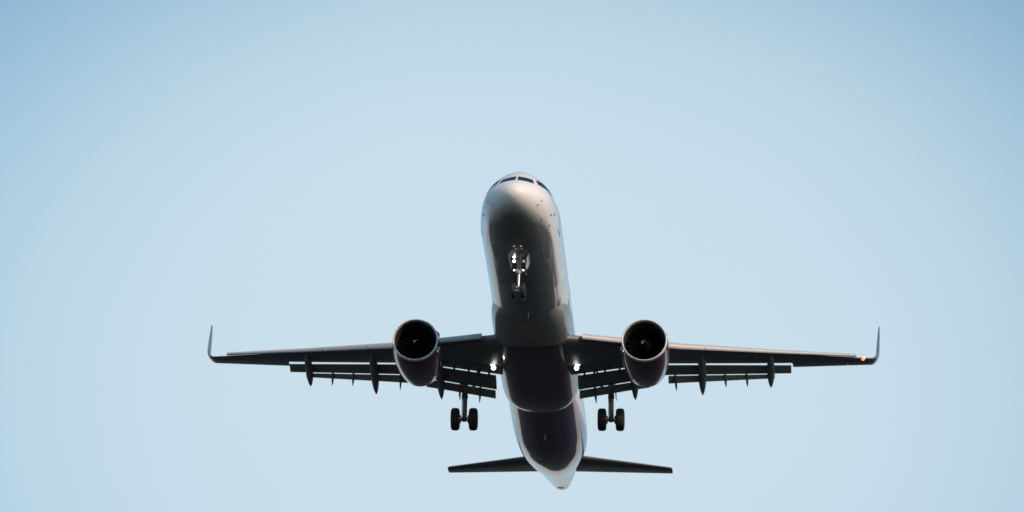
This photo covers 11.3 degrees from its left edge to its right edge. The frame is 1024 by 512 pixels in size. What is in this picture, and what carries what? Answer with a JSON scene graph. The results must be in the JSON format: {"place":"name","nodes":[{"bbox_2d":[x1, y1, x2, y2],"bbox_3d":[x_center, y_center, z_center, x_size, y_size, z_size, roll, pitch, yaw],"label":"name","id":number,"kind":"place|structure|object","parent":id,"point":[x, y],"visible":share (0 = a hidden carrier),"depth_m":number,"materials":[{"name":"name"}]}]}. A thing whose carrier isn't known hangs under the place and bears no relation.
{"place":"outdoors","nodes":[
{"label":"outdoors","id":0,"kind":"place"},
{"bbox_2d":[0,0,1023,511],"label":"sky","id":1,"kind":"structure","parent":0,"point":[795,175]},
{"bbox_2d":[207,172,879,489],"bbox_3d":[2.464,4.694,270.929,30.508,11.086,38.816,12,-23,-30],"label":"passenger airplane","id":2,"kind":"object","parent":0,"point":[537,353],"visible":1,"depth_m":264.64,"materials":[{"name":"paint"}]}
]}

